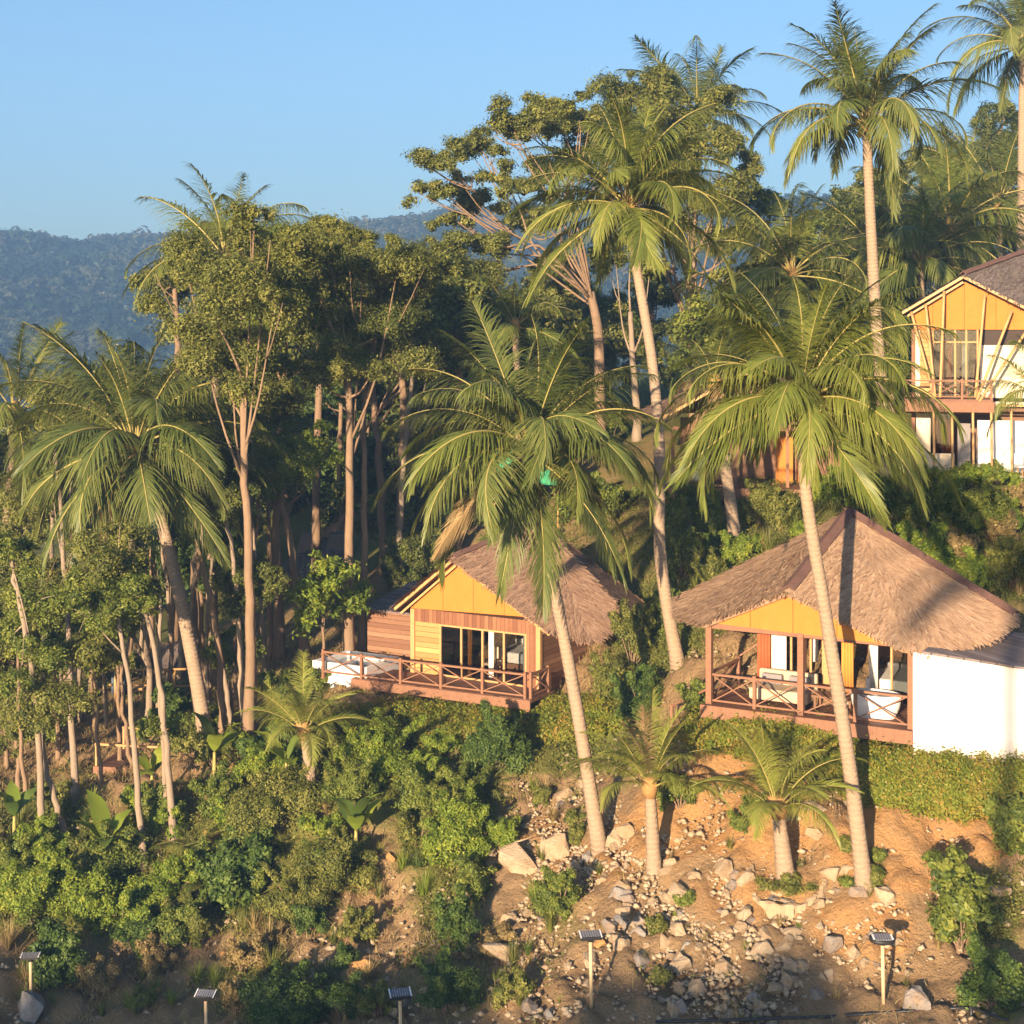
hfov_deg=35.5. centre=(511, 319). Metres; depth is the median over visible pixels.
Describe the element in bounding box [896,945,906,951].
rock
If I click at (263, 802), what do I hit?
shrub
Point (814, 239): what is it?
tree
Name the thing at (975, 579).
shrub
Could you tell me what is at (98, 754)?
sapling
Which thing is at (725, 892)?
rock
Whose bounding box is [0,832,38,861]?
shrub
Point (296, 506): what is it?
tree
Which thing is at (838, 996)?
grass clump
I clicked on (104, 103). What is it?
sky
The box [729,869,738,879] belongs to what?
rock
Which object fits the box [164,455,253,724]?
slender tree
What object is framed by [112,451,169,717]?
slender tree
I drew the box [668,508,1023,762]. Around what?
pavilion
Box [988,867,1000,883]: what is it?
grass clump
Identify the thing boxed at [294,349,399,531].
tree
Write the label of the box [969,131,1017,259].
tree
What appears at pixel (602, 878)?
rock
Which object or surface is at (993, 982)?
shrub
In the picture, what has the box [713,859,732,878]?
rock
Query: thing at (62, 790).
shrub
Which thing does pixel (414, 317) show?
tree
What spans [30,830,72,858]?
shrub
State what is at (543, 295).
tree
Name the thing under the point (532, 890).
grass clump
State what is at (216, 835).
rock
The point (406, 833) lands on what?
shrub
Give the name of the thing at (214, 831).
fern
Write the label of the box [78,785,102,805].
grass clump
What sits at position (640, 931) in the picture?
rock
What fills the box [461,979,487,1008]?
grass clump
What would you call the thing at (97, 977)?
shrub
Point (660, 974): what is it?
shrub
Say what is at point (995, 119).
tree
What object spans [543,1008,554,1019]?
rock
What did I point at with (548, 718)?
hedge
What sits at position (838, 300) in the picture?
tree
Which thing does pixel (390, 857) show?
rock
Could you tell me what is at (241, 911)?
fern
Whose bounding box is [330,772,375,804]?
shrub
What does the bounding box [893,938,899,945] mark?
rock
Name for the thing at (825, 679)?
door panel
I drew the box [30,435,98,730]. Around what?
slender tree
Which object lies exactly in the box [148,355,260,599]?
tree
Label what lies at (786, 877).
shrub
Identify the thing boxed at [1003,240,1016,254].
tree
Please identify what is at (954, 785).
hedge
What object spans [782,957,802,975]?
rock
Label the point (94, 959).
shrub
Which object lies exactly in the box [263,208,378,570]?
tree
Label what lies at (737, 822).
shrub
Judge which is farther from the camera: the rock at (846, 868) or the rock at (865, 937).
the rock at (846, 868)
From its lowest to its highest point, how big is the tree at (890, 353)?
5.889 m
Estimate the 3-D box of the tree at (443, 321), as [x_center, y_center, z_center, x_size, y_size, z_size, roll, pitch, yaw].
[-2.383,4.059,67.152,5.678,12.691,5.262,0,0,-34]
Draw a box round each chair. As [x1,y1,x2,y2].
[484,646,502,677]
[1013,453,1023,476]
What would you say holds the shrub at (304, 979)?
on the ground at (906, 837)
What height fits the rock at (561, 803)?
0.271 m
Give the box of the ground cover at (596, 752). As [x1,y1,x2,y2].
[0,456,1023,1023]
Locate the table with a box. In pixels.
[811,690,850,709]
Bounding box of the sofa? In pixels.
[749,667,817,704]
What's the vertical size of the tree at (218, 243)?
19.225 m
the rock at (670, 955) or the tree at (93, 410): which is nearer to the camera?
the rock at (670, 955)
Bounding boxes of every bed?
[494,636,522,672]
[866,661,906,699]
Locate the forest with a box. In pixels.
[0,190,1010,535]
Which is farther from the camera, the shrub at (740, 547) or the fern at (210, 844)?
the shrub at (740, 547)
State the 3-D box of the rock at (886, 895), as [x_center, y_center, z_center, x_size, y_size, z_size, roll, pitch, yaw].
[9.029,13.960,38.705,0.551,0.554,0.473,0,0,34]
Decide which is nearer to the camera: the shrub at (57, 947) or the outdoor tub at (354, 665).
the shrub at (57, 947)
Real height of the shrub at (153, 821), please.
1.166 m
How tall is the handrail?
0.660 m
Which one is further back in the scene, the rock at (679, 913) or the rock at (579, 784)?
the rock at (579, 784)
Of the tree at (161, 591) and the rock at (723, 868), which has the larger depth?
the tree at (161, 591)
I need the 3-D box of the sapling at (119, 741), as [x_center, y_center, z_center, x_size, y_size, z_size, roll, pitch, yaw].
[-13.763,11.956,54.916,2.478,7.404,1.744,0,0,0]
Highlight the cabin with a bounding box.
[321,521,644,715]
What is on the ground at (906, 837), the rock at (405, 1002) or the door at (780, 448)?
the rock at (405, 1002)
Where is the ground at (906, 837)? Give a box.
[0,215,1023,1023]
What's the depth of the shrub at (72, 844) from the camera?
47.56 m
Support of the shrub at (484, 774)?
on the ground at (906, 837)
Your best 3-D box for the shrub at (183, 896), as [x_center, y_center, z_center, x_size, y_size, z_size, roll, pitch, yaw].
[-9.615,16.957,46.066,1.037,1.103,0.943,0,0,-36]
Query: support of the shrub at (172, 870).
on the ground at (906, 837)
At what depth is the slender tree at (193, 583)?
57.91 m
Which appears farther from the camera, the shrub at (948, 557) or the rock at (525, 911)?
the shrub at (948, 557)
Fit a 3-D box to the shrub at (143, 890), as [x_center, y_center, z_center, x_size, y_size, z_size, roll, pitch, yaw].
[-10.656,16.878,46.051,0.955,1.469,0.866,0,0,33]
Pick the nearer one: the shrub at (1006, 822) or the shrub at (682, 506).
the shrub at (1006, 822)
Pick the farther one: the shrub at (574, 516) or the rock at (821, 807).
the shrub at (574, 516)
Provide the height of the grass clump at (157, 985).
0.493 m
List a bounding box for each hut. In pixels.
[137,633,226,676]
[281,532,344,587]
[321,509,357,538]
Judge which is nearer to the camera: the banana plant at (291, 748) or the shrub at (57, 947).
the shrub at (57, 947)
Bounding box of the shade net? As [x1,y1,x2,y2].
[494,451,558,531]
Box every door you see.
[439,624,526,686]
[776,432,792,482]
[958,423,969,468]
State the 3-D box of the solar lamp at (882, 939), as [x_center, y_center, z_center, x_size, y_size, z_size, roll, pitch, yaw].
[8.288,14.712,35.800,0.601,1.889,0.428,0,0,0]
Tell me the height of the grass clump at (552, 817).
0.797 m
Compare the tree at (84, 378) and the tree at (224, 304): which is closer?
the tree at (224, 304)
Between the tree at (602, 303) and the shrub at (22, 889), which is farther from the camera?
the tree at (602, 303)
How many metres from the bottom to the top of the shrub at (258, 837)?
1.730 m
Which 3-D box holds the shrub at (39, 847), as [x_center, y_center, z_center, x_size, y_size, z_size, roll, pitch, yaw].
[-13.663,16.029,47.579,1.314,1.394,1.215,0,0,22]
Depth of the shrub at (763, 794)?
41.59 m
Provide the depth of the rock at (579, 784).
47.00 m
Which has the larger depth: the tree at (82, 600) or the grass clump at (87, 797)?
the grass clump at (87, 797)
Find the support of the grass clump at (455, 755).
on the ground at (906, 837)
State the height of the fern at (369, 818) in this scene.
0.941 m
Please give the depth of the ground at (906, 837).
42.48 m
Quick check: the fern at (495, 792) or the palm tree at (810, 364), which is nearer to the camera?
the palm tree at (810, 364)
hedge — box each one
[317,685,628,747]
[670,700,881,776]
[818,735,1023,825]
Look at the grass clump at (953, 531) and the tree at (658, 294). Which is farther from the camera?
the tree at (658, 294)
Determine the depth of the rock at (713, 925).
38.86 m
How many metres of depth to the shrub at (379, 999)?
39.53 m
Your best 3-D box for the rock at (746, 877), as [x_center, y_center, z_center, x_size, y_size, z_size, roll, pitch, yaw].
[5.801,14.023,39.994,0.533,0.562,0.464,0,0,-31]
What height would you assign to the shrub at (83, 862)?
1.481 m
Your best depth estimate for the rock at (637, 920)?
39.56 m
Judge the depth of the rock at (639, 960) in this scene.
38.18 m
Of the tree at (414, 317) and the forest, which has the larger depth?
the forest
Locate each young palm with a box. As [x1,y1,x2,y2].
[233,650,383,785]
[561,685,731,879]
[682,714,870,890]
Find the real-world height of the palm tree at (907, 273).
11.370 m
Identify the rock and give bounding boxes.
[17,991,45,1023]
[204,828,218,842]
[349,959,375,969]
[386,852,395,861]
[389,1008,397,1016]
[402,999,410,1006]
[404,958,410,966]
[420,986,427,994]
[430,939,440,947]
[479,847,497,860]
[482,942,515,961]
[485,857,497,867]
[498,836,537,874]
[499,912,516,923]
[521,998,537,1015]
[522,908,533,917]
[538,833,569,860]
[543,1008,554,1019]
[553,788,573,801]
[557,800,564,808]
[562,871,581,885]
[564,961,572,970]
[569,860,582,869]
[576,777,582,790]
[582,851,590,862]
[583,951,599,967]
[593,938,605,947]
[595,873,606,884]
[601,919,617,934]
[605,827,622,850]
[609,841,619,850]
[609,865,618,871]
[609,887,631,900]
[609,932,625,943]
[612,880,632,890]
[613,912,625,924]
[613,938,629,951]
[615,906,630,915]
[616,822,634,839]
[619,894,634,904]
[621,920,628,929]
[622,902,632,910]
[624,862,629,868]
[628,926,645,936]
[630,914,646,930]
[634,917,644,924]
[634,951,649,970]
[643,942,649,948]
[647,897,655,906]
[658,996,666,1002]
[659,865,672,875]
[660,890,671,904]
[660,933,669,949]
[663,858,676,866]
[666,952,674,961]
[667,881,686,904]
[667,1001,679,1017]
[669,952,691,974]
[670,922,686,935]
[672,981,684,987]
[673,985,684,994]
[675,909,682,916]
[676,999,687,1014]
[681,940,690,950]
[687,869,702,879]
[687,979,696,988]
[687,983,698,998]
[694,942,702,950]
[696,978,708,995]
[709,922,715,929]
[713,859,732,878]
[714,968,724,974]
[715,957,732,976]
[720,888,728,895]
[721,910,728,916]
[725,1009,738,1017]
[726,879,736,891]
[726,926,733,933]
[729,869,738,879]
[734,920,747,932]
[736,868,754,886]
[736,905,751,921]
[744,864,754,870]
[746,917,755,923]
[746,992,758,1002]
[747,1003,753,1009]
[750,940,773,960]
[752,997,763,1010]
[758,926,771,939]
[763,1009,771,1016]
[765,953,774,962]
[768,894,779,900]
[768,981,783,994]
[774,933,793,951]
[778,971,793,991]
[781,896,795,902]
[782,926,802,936]
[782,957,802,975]
[783,985,788,997]
[791,976,799,985]
[793,935,802,940]
[796,960,809,972]
[798,800,827,811]
[805,827,823,839]
[810,986,824,999]
[811,898,825,908]
[815,921,823,929]
[818,972,826,980]
[819,866,839,881]
[823,936,842,953]
[824,968,833,982]
[839,865,852,873]
[846,945,861,959]
[848,886,867,896]
[858,957,870,967]
[861,935,868,942]
[874,886,895,906]
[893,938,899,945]
[896,928,902,935]
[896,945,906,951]
[902,985,930,1010]
[905,969,912,976]
[987,884,1011,896]
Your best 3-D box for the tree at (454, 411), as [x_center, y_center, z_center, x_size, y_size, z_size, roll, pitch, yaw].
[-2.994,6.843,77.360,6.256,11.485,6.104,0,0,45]
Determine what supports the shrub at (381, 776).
on the ground at (906, 837)
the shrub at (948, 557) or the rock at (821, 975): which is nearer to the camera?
the rock at (821, 975)
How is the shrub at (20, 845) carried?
on the ground at (906, 837)
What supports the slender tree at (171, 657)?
on the ground at (906, 837)
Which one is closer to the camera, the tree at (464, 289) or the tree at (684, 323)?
the tree at (464, 289)
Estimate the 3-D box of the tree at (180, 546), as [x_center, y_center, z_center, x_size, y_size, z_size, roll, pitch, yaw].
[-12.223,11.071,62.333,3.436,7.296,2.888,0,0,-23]
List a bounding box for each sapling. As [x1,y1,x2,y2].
[0,579,27,769]
[1,589,53,806]
[66,623,130,785]
[78,566,144,760]
[90,594,158,771]
[210,545,273,706]
[210,548,270,713]
[214,561,292,730]
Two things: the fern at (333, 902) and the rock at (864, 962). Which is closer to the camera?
the rock at (864, 962)
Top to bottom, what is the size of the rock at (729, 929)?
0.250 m
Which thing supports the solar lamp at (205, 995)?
on the ground at (906, 837)
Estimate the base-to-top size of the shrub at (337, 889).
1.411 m
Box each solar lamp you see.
[20,952,40,992]
[194,988,216,1023]
[388,986,411,1023]
[578,929,601,1009]
[869,932,895,1004]
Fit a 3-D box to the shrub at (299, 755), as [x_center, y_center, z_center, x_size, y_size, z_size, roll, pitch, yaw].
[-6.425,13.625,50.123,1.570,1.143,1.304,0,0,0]
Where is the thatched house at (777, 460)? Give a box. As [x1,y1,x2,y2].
[625,367,875,502]
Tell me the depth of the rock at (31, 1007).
42.48 m
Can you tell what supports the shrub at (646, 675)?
on the ground at (906, 837)
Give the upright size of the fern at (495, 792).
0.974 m
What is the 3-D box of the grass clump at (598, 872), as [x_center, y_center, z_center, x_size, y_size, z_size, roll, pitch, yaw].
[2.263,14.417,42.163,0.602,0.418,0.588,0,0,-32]
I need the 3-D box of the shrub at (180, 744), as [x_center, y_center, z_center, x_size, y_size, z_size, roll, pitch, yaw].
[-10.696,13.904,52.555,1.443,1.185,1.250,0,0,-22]
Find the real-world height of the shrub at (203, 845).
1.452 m
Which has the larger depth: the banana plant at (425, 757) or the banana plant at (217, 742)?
the banana plant at (217, 742)
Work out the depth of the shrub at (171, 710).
57.51 m
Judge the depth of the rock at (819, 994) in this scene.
36.47 m
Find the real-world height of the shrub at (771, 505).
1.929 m
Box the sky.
[0,0,1022,240]
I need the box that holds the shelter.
[109,668,189,709]
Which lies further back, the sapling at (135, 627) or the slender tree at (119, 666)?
the slender tree at (119, 666)
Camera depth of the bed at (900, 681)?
44.81 m
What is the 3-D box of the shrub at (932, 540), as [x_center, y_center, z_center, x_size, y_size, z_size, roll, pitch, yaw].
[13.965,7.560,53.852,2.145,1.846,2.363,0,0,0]
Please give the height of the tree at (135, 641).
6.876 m
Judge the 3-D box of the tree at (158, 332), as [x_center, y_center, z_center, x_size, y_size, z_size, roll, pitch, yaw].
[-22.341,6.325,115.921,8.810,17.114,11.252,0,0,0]
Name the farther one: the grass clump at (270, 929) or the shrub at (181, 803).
the shrub at (181, 803)
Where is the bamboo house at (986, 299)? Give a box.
[897,249,1023,487]
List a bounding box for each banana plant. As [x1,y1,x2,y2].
[0,780,36,833]
[75,789,144,865]
[138,746,176,784]
[192,711,246,776]
[248,729,316,769]
[329,793,382,845]
[396,753,433,764]
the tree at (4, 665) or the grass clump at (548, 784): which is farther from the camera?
the tree at (4, 665)
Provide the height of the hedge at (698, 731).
1.794 m
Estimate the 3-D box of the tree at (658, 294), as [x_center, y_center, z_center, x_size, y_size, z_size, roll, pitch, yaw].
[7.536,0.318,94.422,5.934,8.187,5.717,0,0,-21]
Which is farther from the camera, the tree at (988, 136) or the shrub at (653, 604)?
the tree at (988, 136)
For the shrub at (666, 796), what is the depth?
42.76 m
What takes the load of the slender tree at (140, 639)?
on the ground at (906, 837)
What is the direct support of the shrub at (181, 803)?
on the ground at (906, 837)
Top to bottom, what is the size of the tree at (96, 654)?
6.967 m
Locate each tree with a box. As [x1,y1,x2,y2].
[0,315,90,573]
[0,319,295,762]
[0,430,35,727]
[0,431,79,626]
[0,440,68,662]
[0,484,56,646]
[0,524,69,749]
[0,528,96,815]
[0,614,36,676]
[0,659,60,791]
[1,371,107,806]
[3,618,128,832]
[5,437,69,731]
[11,610,94,761]
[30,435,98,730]
[33,363,91,538]
[33,488,131,696]
[47,495,68,682]
[48,561,154,872]
[50,359,140,612]
[55,460,119,722]
[60,425,136,728]
[61,515,177,844]
[93,337,209,651]
[106,545,159,707]
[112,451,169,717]
[113,582,196,837]
[115,386,153,714]
[122,161,311,691]
[124,250,203,642]
[126,549,135,655]
[132,194,333,735]
[135,544,205,610]
[136,453,175,679]
[138,533,148,672]
[142,294,202,369]
[147,372,203,682]
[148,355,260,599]
[156,382,239,629]
[156,519,242,678]
[157,402,226,733]
[157,502,238,725]
[163,455,185,677]
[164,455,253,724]
[177,214,237,621]
[179,429,225,707]
[184,442,260,730]
[191,289,258,448]
[195,414,233,593]
[198,218,366,662]
[198,623,266,716]
[204,445,278,702]
[213,373,275,700]
[216,375,313,556]
[220,371,304,660]
[221,313,342,610]
[221,505,266,665]
[245,213,475,650]
[248,417,345,662]
[254,289,333,506]
[254,342,331,513]
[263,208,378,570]
[264,346,345,519]
[281,548,375,648]
[291,325,399,518]
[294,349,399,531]
[308,280,371,440]
[329,346,478,545]
[334,288,434,651]
[345,283,432,493]
[348,241,486,534]
[352,336,476,500]
[369,234,528,578]
[370,294,675,857]
[390,272,558,581]
[399,90,664,464]
[409,274,530,551]
[415,345,487,527]
[430,317,613,449]
[432,361,512,446]
[454,272,581,522]
[481,322,541,436]
[505,87,747,672]
[518,241,596,330]
[519,307,618,415]
[522,273,589,331]
[571,280,640,418]
[571,407,632,461]
[573,58,773,416]
[581,300,647,406]
[584,233,671,441]
[606,264,685,341]
[614,33,794,364]
[635,324,771,536]
[636,316,720,391]
[654,268,966,892]
[662,280,772,374]
[685,182,902,353]
[708,224,828,349]
[720,179,791,356]
[747,0,1005,478]
[772,217,846,269]
[773,258,867,357]
[794,175,989,411]
[807,234,914,353]
[810,184,901,245]
[826,170,1023,319]
[843,142,963,296]
[849,119,1023,293]
[849,202,963,295]
[849,296,913,389]
[897,106,1017,331]
[902,113,1017,263]
[918,0,1023,250]
[943,196,1016,260]
[969,98,1017,255]
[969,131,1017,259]
[969,334,1023,437]
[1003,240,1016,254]
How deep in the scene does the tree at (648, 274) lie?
73.87 m
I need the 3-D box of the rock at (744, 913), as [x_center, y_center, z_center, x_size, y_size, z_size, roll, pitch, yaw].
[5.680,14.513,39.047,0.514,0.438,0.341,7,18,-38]
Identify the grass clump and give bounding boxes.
[0,912,29,950]
[1,802,34,828]
[6,951,35,986]
[10,963,27,978]
[11,980,47,994]
[11,981,39,1001]
[43,988,64,1004]
[61,902,69,919]
[75,807,90,821]
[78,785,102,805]
[90,995,114,1016]
[113,984,137,1009]
[131,957,154,980]
[145,975,165,988]
[162,985,182,1004]
[177,956,214,984]
[197,961,229,987]
[230,912,261,933]
[238,905,267,932]
[247,901,263,918]
[247,915,287,948]
[255,940,293,972]
[308,959,341,986]
[320,800,332,814]
[324,921,342,944]
[354,953,388,981]
[370,837,397,854]
[370,879,387,899]
[372,790,399,805]
[375,830,386,842]
[382,841,415,869]
[401,848,427,868]
[407,868,443,895]
[446,749,461,760]
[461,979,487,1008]
[469,974,490,994]
[486,968,504,980]
[497,940,521,965]
[509,989,526,1005]
[519,936,536,955]
[522,877,540,903]
[523,778,542,790]
[524,839,545,860]
[538,773,559,788]
[538,802,564,823]
[539,908,558,932]
[589,861,603,875]
[593,913,606,928]
[683,572,700,586]
[723,835,735,849]
[752,529,772,551]
[759,528,787,551]
[771,913,788,926]
[786,516,803,527]
[797,855,805,866]
[821,497,843,511]
[828,987,844,999]
[840,490,853,505]
[886,509,897,521]
[932,936,944,948]
[946,524,965,539]
[957,524,977,536]
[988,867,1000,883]
[1006,576,1023,595]
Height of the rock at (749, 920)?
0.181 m
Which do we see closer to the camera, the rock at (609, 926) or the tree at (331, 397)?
the rock at (609, 926)
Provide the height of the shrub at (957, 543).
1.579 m
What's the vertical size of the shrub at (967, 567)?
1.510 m
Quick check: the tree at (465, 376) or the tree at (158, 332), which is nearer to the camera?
the tree at (465, 376)
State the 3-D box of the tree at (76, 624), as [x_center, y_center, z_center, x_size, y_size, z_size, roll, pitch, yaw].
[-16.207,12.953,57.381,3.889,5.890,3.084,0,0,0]
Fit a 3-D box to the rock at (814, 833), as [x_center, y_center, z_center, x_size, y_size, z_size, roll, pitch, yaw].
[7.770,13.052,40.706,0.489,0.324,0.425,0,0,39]
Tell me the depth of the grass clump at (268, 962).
42.98 m
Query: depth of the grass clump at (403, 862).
45.94 m
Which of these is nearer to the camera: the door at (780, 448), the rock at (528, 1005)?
the rock at (528, 1005)
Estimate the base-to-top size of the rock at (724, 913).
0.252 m
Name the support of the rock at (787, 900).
on the ground at (906, 837)
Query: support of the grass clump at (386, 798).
on the ground at (906, 837)
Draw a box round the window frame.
[932,330,977,397]
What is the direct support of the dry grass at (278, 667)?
on the ground at (906, 837)
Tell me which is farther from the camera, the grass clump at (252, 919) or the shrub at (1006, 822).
the grass clump at (252, 919)
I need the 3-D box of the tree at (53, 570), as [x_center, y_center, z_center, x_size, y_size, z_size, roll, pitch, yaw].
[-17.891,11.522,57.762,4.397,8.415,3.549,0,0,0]
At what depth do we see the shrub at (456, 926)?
41.49 m
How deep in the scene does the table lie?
43.70 m
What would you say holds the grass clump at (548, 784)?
on the ground at (906, 837)
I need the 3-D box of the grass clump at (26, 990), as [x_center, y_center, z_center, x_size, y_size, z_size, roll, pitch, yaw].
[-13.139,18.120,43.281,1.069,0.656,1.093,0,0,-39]
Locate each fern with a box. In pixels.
[22,906,70,923]
[51,749,92,776]
[145,832,169,863]
[152,821,224,855]
[173,769,211,794]
[178,824,234,853]
[180,845,213,894]
[204,824,227,840]
[224,747,245,792]
[229,889,270,923]
[251,841,290,863]
[268,830,299,847]
[315,753,333,772]
[319,891,344,909]
[335,883,361,893]
[341,796,372,830]
[471,763,512,803]
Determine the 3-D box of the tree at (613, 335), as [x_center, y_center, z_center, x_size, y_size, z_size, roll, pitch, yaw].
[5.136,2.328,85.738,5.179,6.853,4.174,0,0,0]
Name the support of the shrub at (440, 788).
on the ground at (906, 837)
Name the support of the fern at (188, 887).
on the ground at (906, 837)
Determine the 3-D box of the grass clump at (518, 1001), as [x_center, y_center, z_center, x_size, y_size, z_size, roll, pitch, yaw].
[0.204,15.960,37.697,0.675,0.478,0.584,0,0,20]
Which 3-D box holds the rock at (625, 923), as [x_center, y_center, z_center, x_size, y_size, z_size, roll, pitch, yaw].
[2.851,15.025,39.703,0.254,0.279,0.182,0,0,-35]
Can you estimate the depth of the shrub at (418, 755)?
48.37 m
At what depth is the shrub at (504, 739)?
48.71 m
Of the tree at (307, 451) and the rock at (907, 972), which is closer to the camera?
the rock at (907, 972)
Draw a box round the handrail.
[656,1005,1008,1022]
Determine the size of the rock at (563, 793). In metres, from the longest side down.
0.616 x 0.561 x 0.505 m
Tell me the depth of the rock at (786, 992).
36.73 m
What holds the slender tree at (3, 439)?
on the ground at (906, 837)
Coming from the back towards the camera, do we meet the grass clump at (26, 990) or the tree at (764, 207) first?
the tree at (764, 207)
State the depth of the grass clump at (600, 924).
39.85 m
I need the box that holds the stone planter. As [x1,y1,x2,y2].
[751,876,827,919]
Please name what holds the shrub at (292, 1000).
on the ground at (906, 837)
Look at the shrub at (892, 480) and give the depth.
57.44 m
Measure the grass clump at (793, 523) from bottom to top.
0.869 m
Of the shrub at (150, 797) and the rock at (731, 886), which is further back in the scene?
the shrub at (150, 797)
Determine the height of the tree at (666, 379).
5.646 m
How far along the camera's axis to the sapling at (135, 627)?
54.09 m
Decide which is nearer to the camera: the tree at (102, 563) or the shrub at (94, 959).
the shrub at (94, 959)
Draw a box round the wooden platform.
[93,726,167,775]
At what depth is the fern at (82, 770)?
55.23 m
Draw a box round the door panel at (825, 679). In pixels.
[822,640,829,684]
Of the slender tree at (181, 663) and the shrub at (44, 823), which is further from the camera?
the slender tree at (181, 663)
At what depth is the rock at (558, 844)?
44.21 m
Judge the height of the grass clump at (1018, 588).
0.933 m
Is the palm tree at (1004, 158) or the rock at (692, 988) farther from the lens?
the palm tree at (1004, 158)
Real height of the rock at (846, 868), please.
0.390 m
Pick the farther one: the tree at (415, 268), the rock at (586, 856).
the tree at (415, 268)
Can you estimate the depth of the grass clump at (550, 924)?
40.72 m
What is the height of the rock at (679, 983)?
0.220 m
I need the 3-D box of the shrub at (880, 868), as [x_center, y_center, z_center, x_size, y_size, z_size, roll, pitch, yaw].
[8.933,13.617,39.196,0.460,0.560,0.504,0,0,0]
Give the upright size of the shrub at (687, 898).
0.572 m
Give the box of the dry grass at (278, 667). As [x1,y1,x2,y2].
[0,499,1023,1023]
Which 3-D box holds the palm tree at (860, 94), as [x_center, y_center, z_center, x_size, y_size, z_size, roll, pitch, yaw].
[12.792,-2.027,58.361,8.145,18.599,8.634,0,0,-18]
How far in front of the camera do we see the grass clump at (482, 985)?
38.92 m
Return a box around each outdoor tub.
[312,650,398,696]
[851,688,901,719]
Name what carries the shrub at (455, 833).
on the ground at (906, 837)
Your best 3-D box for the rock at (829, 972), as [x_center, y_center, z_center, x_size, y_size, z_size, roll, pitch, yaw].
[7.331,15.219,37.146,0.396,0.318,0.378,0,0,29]
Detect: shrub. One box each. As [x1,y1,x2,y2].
[0,826,37,872]
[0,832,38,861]
[0,849,70,927]
[10,807,59,840]
[19,916,89,990]
[20,832,56,869]
[29,778,73,817]
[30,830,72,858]
[30,832,69,864]
[35,836,126,932]
[44,714,67,744]
[61,826,91,855]
[67,835,92,855]
[67,952,105,985]
[68,847,97,882]
[72,952,121,997]
[79,875,158,934]
[82,814,156,881]
[106,650,144,677]
[109,907,160,962]
[119,783,153,819]
[123,849,212,911]
[129,805,187,840]
[130,879,153,909]
[131,983,158,1014]
[133,805,159,829]
[134,932,180,980]
[141,779,175,813]
[144,700,182,727]
[150,681,193,713]
[154,895,207,947]
[155,795,187,831]
[161,890,193,915]
[169,722,199,759]
[181,836,214,884]
[185,758,242,822]
[186,909,214,949]
[187,722,240,765]
[189,702,228,733]
[191,836,273,916]
[208,791,242,829]
[212,837,247,862]
[216,762,329,844]
[218,975,249,1014]
[219,933,272,975]
[221,818,276,850]
[228,732,296,784]
[231,730,272,761]
[232,868,266,909]
[235,957,330,1023]
[250,919,290,949]
[257,667,295,696]
[257,855,334,927]
[259,710,315,743]
[269,682,302,720]
[283,736,328,774]
[286,658,331,694]
[289,904,330,936]
[290,824,388,896]
[294,851,318,866]
[296,810,347,844]
[299,976,323,989]
[303,847,346,888]
[315,970,371,1020]
[316,750,383,804]
[317,849,358,891]
[318,723,345,761]
[321,760,356,812]
[322,838,369,869]
[323,837,349,895]
[324,706,427,774]
[329,940,361,971]
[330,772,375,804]
[332,905,380,945]
[352,978,402,1018]
[358,752,391,786]
[371,476,396,512]
[379,544,423,591]
[383,509,460,580]
[387,761,447,817]
[395,807,438,855]
[408,748,445,782]
[410,944,485,1012]
[414,814,441,843]
[418,783,496,870]
[419,789,443,825]
[420,728,465,760]
[430,480,483,531]
[430,882,482,955]
[434,784,476,819]
[439,454,492,491]
[441,759,487,810]
[449,768,490,797]
[453,852,497,901]
[456,698,534,775]
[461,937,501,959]
[476,520,530,539]
[481,921,516,943]
[485,814,523,849]
[489,965,537,1010]
[530,864,583,922]
[531,785,551,811]
[549,467,607,534]
[555,504,615,523]
[563,807,586,825]
[567,820,586,846]
[584,475,641,522]
[587,647,634,705]
[605,663,663,729]
[607,597,661,669]
[642,585,680,641]
[644,911,667,935]
[649,520,714,584]
[650,964,673,989]
[656,767,704,811]
[665,479,726,541]
[671,676,704,713]
[671,888,695,909]
[682,540,723,571]
[691,554,730,581]
[703,532,721,548]
[717,529,764,566]
[727,809,752,833]
[736,478,802,528]
[738,794,760,815]
[760,790,770,805]
[774,869,802,886]
[789,520,804,536]
[811,463,862,506]
[837,834,851,853]
[837,875,855,888]
[854,473,902,515]
[864,864,885,887]
[868,472,937,518]
[869,847,887,863]
[871,863,885,880]
[891,458,939,486]
[894,519,952,555]
[901,463,1019,536]
[919,843,1009,954]
[928,545,992,589]
[933,459,1010,488]
[945,560,991,589]
[946,532,982,558]
[952,930,1023,1011]
[954,569,986,586]
[959,543,1005,591]
[972,461,1023,497]
[978,496,1023,530]
[979,792,1023,861]
[982,509,1021,541]
[983,479,1023,516]
[983,534,1023,593]
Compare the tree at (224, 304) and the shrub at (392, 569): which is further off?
the shrub at (392, 569)
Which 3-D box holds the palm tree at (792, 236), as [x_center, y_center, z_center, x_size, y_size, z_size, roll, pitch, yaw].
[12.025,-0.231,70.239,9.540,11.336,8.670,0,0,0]
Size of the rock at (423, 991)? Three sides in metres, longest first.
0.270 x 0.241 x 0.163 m
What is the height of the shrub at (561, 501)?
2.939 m
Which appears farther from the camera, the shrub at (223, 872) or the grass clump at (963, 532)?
the grass clump at (963, 532)
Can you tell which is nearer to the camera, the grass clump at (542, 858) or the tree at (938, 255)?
the grass clump at (542, 858)
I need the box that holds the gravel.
[0,634,1023,1023]
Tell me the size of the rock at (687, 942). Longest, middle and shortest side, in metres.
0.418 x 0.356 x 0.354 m
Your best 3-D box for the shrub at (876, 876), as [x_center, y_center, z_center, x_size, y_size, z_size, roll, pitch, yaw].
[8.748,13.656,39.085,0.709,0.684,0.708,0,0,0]

